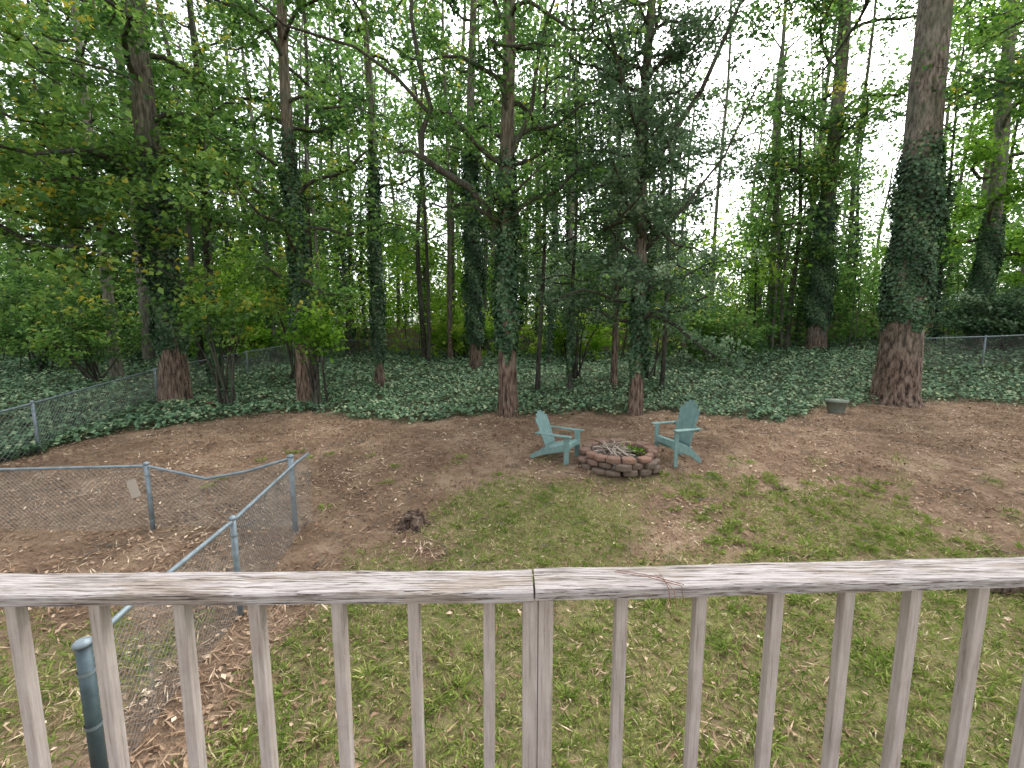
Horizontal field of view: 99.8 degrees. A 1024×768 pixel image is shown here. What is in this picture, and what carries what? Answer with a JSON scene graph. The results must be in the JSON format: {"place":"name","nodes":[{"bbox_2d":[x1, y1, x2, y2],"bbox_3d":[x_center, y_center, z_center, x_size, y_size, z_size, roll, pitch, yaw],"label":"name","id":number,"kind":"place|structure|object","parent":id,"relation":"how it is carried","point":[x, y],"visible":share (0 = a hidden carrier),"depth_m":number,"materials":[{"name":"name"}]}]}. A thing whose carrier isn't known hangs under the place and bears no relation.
{"place":"outdoors","nodes":[
{"label":"outdoors","id":0,"kind":"place"},
{"bbox_2d":[0,331,1023,767],"bbox_3d":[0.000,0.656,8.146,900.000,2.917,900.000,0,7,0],"label":"ground","id":1,"kind":"structure","parent":0,"point":[312,545],"depth_m":6.35,"materials":[{"name":"brown soil"}]},
{"bbox_2d":[0,258,117,372],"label":"tree","id":2,"kind":"object","parent":1,"relation":"on","point":[9,300],"visible":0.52,"depth_m":20.18,"materials":[{"name":"green plant"}]},
{"bbox_2d":[5,279,151,385],"bbox_3d":[-17.582,-2.028,17.128,5.413,4.368,4.666,0,7,0],"label":"bush","id":3,"kind":"object","parent":1,"relation":"on","point":[71,333],"visible":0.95,"depth_m":17.20,"materials":[{"name":"green plant"}]},
{"bbox_2d":[0,0,175,352],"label":"oak tree","id":4,"kind":"object","parent":1,"relation":"on","point":[16,79],"visible":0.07,"depth_m":22.67,"materials":[{"name":"green plant"}]},
{"bbox_2d":[0,0,224,361],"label":"oak tree","id":5,"kind":"object","parent":1,"relation":"on","point":[146,352],"visible":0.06,"depth_m":25.05,"materials":[{"name":"green plant"}]},
{"bbox_2d":[0,0,244,379],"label":"maple tree","id":6,"kind":"object","parent":1,"relation":"on","point":[117,368],"visible":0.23,"depth_m":17.44,"materials":[{"name":"green plant"}]},
{"bbox_2d":[0,0,246,332],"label":"maple tree","id":7,"kind":"object","parent":1,"relation":"on","point":[62,199],"visible":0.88,"depth_m":11.62,"materials":[{"name":"green plant"}]},
{"bbox_2d":[0,454,297,531],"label":"chain link fence","id":8,"kind":"object","parent":1,"relation":"on","point":[148,482],"visible":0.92,"depth_m":6.31,"materials":[{"name":"metal"}]},
{"bbox_2d":[126,479,140,498],"bbox_3d":[-5.460,1.511,6.217,0.212,0.291,0.028,0,7,0],"label":"fence tag","id":9,"kind":"object","parent":8,"relation":"attached to","point":[133,488],"visible":1,"depth_m":6.21,"materials":[{"name":"beige plastic"}]},
{"bbox_2d":[0,0,310,405],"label":"ivy covered tree","id":10,"kind":"object","parent":1,"relation":"on","point":[136,33],"visible":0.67,"depth_m":12.99,"materials":[{"name":"green plant"}]},
{"bbox_2d":[2,0,350,387],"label":"slender tree","id":11,"kind":"object","parent":1,"relation":"on","point":[193,32],"visible":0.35,"depth_m":15.79,"materials":[{"name":"green plant"}]},
{"bbox_2d":[71,452,312,767],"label":"chain link fence","id":12,"kind":"object","parent":1,"relation":"on","point":[82,649],"visible":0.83,"depth_m":3.35,"materials":[{"name":"metal"}]},
{"bbox_2d":[168,280,265,407],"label":"tree","id":13,"kind":"object","parent":1,"relation":"on","point":[211,310],"visible":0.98,"depth_m":13.00,"materials":[{"name":"green plant"}]},
{"bbox_2d":[180,240,284,364],"bbox_3d":[-14.839,-4.050,22.596,7.386,6.528,4.662,0,7,0],"label":"tree","id":14,"kind":"object","parent":1,"relation":"on","point":[251,294],"visible":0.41,"depth_m":22.49,"materials":[{"name":"green plant"}]},
{"bbox_2d":[153,0,428,405],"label":"ivy covered tree","id":15,"kind":"object","parent":1,"relation":"on","point":[298,280],"visible":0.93,"depth_m":12.86,"materials":[{"name":"green plant"}]},
{"bbox_2d":[226,247,359,381],"bbox_3d":[-9.168,-2.869,18.099,4.904,5.665,4.224,0,7,0],"label":"tree","id":16,"kind":"object","parent":1,"relation":"on","point":[273,296],"visible":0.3,"depth_m":17.89,"materials":[{"name":"green plant"}]},
{"bbox_2d":[0,339,608,462],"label":"chain link fence","id":17,"kind":"object","parent":1,"relation":"on","point":[34,418],"visible":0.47,"depth_m":11.37,"materials":[{"name":"metal"}]},
{"bbox_2d":[270,296,352,409],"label":"tree","id":18,"kind":"object","parent":1,"relation":"on","point":[315,337],"visible":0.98,"depth_m":12.92,"materials":[{"name":"green plant"}]},
{"bbox_2d":[277,0,450,389],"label":"ivy covered tree","id":19,"kind":"object","parent":1,"relation":"on","point":[377,308],"visible":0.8,"depth_m":15.81,"materials":[{"name":"green plant"}]},
{"bbox_2d":[393,508,431,534],"bbox_3d":[-1.478,2.068,6.571,0.649,0.248,0.649,0,7,0],"label":"tree stump","id":20,"kind":"object","parent":1,"relation":"on","point":[416,520],"visible":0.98,"depth_m":6.43,"materials":[{"name":"wood"}]},
{"bbox_2d":[379,0,499,360],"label":"slender tree","id":21,"kind":"object","parent":1,"relation":"on","point":[443,84],"visible":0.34,"depth_m":24.75,"materials":[{"name":"green plant"}]},
{"bbox_2d":[411,302,495,358],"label":"tree","id":22,"kind":"object","parent":1,"relation":"on","point":[460,346],"visible":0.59,"depth_m":26.42,"materials":[{"name":"green plant"}]},
{"bbox_2d":[254,0,662,417],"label":"crooked ivy tree","id":23,"kind":"object","parent":1,"relation":"on","point":[504,221],"visible":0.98,"depth_m":11.18,"materials":[{"name":"green plant"}]},
{"bbox_2d":[381,0,576,370],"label":"ivy covered tree","id":24,"kind":"object","parent":1,"relation":"on","point":[474,318],"visible":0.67,"depth_m":20.70,"materials":[{"name":"green plant"}]},
{"bbox_2d":[0,0,1023,366],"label":"distant trees","id":25,"kind":"object","parent":1,"relation":"on","point":[952,186],"visible":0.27,"depth_m":28.55,"materials":[{"name":"green plant"}]},
{"bbox_2d":[0,395,1023,767],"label":"pine straw and fallen leaves","id":26,"kind":"object","parent":1,"relation":"on","point":[326,607],"visible":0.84,"depth_m":6.49,"materials":[{"name":"brown plant"}]},
{"bbox_2d":[0,331,1023,458],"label":"ground ivy","id":27,"kind":"object","parent":1,"relation":"on","point":[139,417],"visible":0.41,"depth_m":16.11,"materials":[{"name":"green plant"}]},
{"bbox_2d":[0,149,1023,368],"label":"understory bushes","id":28,"kind":"object","parent":1,"relation":"on","point":[868,287],"visible":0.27,"depth_m":27.92,"materials":[{"name":"green plant"}]},
{"bbox_2d":[45,411,1023,572],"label":"fallen twigs","id":29,"kind":"object","parent":1,"relation":"on","point":[519,465],"visible":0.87,"depth_m":7.90,"materials":[{"name":"brown wood"}]},
{"bbox_2d":[488,42,613,389],"bbox_3d":[1.346,-5.582,15.838,4.437,12.007,4.774,0,7,0],"label":"slender tree","id":30,"kind":"object","parent":1,"relation":"on","point":[543,224],"visible":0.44,"depth_m":15.15,"materials":[{"name":"green plant"}]},
{"bbox_2d":[530,410,583,464],"bbox_3d":[0.905,1.054,8.844,0.936,0.971,0.793,4,8,29],"label":"adirondack chair","id":31,"kind":"object","parent":1,"relation":"on","point":[565,446],"visible":0.99,"depth_m":8.80,"materials":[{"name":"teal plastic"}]},
{"bbox_2d":[519,308,623,360],"bbox_3d":[3.329,-3.327,26.478,6.977,3.841,4.089,0,7,0],"label":"bush","id":32,"kind":"object","parent":1,"relation":"on","point":[598,337],"visible":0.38,"depth_m":26.11,"materials":[{"name":"green plant"}]},
{"bbox_2d":[521,242,625,382],"bbox_3d":[2.621,-2.890,17.741,4.201,5.849,3.656,-4,8,-32],"label":"tree","id":33,"kind":"object","parent":1,"relation":"on","point":[576,372],"visible":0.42,"depth_m":17.56,"materials":[{"name":"green plant"}]},
{"bbox_2d":[515,71,639,393],"bbox_3d":[2.282,-4.975,15.051,4.194,11.011,4.995,-6,9,-40],"label":"slender tree","id":34,"kind":"object","parent":1,"relation":"on","point":[570,347],"visible":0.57,"depth_m":15.13,"materials":[{"name":"green plant"}]},
{"bbox_2d":[537,0,684,389],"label":"slender tree","id":35,"kind":"object","parent":1,"relation":"on","point":[614,364],"visible":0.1,"depth_m":16.01,"materials":[{"name":"green plant"}]},
{"bbox_2d":[578,438,659,476],"bbox_3d":[2.126,1.361,8.578,1.566,0.502,1.652,2,8,17],"label":"fire pit","id":36,"kind":"object","parent":1,"relation":"on","point":[604,456],"visible":1,"depth_m":8.21,"materials":[{"name":"brown brick"}]},
{"bbox_2d":[519,0,775,415],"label":"holly tree","id":37,"kind":"object","parent":1,"relation":"on","point":[638,300],"visible":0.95,"depth_m":11.29,"materials":[{"name":"green plant"}]},
{"bbox_2d":[595,244,718,378],"bbox_3d":[6.322,-3.103,18.957,4.758,5.897,4.704,6,9,39],"label":"tree","id":38,"kind":"object","parent":1,"relation":"on","point":[654,326],"visible":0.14,"depth_m":18.59,"materials":[{"name":"green plant"}]},
{"bbox_2d":[354,309,962,351],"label":"bushes","id":39,"kind":"object","parent":1,"relation":"on","point":[415,334],"visible":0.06,"depth_m":32.26,"materials":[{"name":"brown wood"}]},
{"bbox_2d":[651,400,700,467],"bbox_3d":[3.333,0.955,8.657,0.726,1.243,0.834,-2,8,-18],"label":"adirondack chair","id":40,"kind":"object","parent":1,"relation":"on","point":[685,423],"visible":0.98,"depth_m":8.58,"materials":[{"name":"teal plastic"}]},
{"bbox_2d":[582,57,799,391],"bbox_3d":[5.407,-5.497,15.179,6.276,12.004,6.314,-2,7,-12],"label":"slender tree","id":41,"kind":"object","parent":1,"relation":"on","point":[691,288],"visible":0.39,"depth_m":14.74,"materials":[{"name":"green plant"}]},
{"bbox_2d":[659,290,781,365],"bbox_3d":[10.718,-2.729,22.561,6.455,4.270,4.874,0,7,0],"label":"evergreen shrub","id":42,"kind":"object","parent":1,"relation":"on","point":[726,324],"visible":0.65,"depth_m":22.04,"materials":[{"name":"green plant"}]},
{"bbox_2d":[772,484,787,489],"bbox_3d":[4.758,1.839,7.712,0.266,0.083,0.262,0,7,0],"label":"rock","id":43,"kind":"object","parent":1,"relation":"on","point":[781,486],"visible":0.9,"depth_m":7.63,"materials":[{"name":"grey stone"}]},
{"bbox_2d":[719,94,873,349],"bbox_3d":[17.355,-8.889,25.721,8.148,14.021,8.030,0,7,0],"label":"slender tree","id":44,"kind":"object","parent":1,"relation":"on","point":[837,171],"visible":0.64,"depth_m":24.80,"materials":[{"name":"green plant"}]},
{"bbox_2d":[825,399,848,412],"bbox_3d":[9.620,0.653,12.781,0.583,0.361,0.583,0,7,0],"label":"plant pot","id":45,"kind":"object","parent":1,"relation":"on","point":[836,405],"visible":1,"depth_m":12.62,"materials":[{"name":"grey ceramic"}]},
{"bbox_2d":[705,0,990,350],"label":"ivy covered tree","id":46,"kind":"object","parent":1,"relation":"on","point":[820,291],"visible":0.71,"depth_m":24.04,"materials":[{"name":"green plant"}]},
{"bbox_2d":[788,0,1019,407],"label":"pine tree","id":47,"kind":"object","parent":1,"relation":"on","point":[914,252],"visible":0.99,"depth_m":13.01,"materials":[{"name":"green plant"}]},
{"bbox_2d":[862,0,1023,350],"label":"slender tree","id":48,"kind":"object","parent":1,"relation":"on","point":[990,252],"visible":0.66,"depth_m":20.94,"materials":[{"name":"green plant"}]},
{"bbox_2d":[871,0,1023,148],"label":"maple tree","id":49,"kind":"object","parent":1,"relation":"on","point":[1005,68],"visible":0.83,"depth_m":13.12,"materials":[{"name":"green plant"}]},
{"bbox_2d":[923,335,1023,368],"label":"chain link fence","id":50,"kind":"object","parent":1,"relation":"on","point":[983,347],"visible":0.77,"depth_m":18.30,"materials":[{"name":"metal"}]},
{"bbox_2d":[926,283,1023,350],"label":"evergreen shrub","id":51,"kind":"object","parent":1,"relation":"on","point":[1006,313],"visible":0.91,"depth_m":20.75,"materials":[{"name":"green plant"}]},
{"bbox_2d":[961,587,1023,593],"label":"landscape timber","id":52,"kind":"object","parent":1,"relation":"on","point":[1009,590],"depth_m":4.93,"materials":[{"name":"brown wood"}]},
{"bbox_2d":[976,201,1023,294],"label":"evergreen shrub","id":53,"kind":"object","parent":1,"relation":"on","point":[1019,234],"visible":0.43,"depth_m":22.14,"materials":[{"name":"green plant"}]},
{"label":"deck floor","id":54,"kind":"structure","parent":1,"relation":"on","visible":0},
{"bbox_2d":[0,557,1023,767],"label":"deck railing","id":55,"kind":"object","parent":54,"relation":"on","point":[99,594],"visible":1,"depth_m":1.53,"materials":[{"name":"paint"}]},
{"bbox_2d":[614,570,685,607],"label":"pine needles","id":56,"kind":"object","parent":55,"relation":"on","point":[660,580],"visible":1,"depth_m":1.49,"materials":[{"name":"brown plant"}]},
{"bbox_2d":[0,447,1023,767],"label":"lawn grass","id":57,"kind":"structure","parent":0,"point":[872,665],"depth_m":3.99,"materials":[{"name":"green plant"}]},
{"bbox_2d":[0,0,1023,328],"label":"sky","id":58,"kind":"structure","parent":0,"point":[774,51],"materials":[{"name":"white"}]}
]}

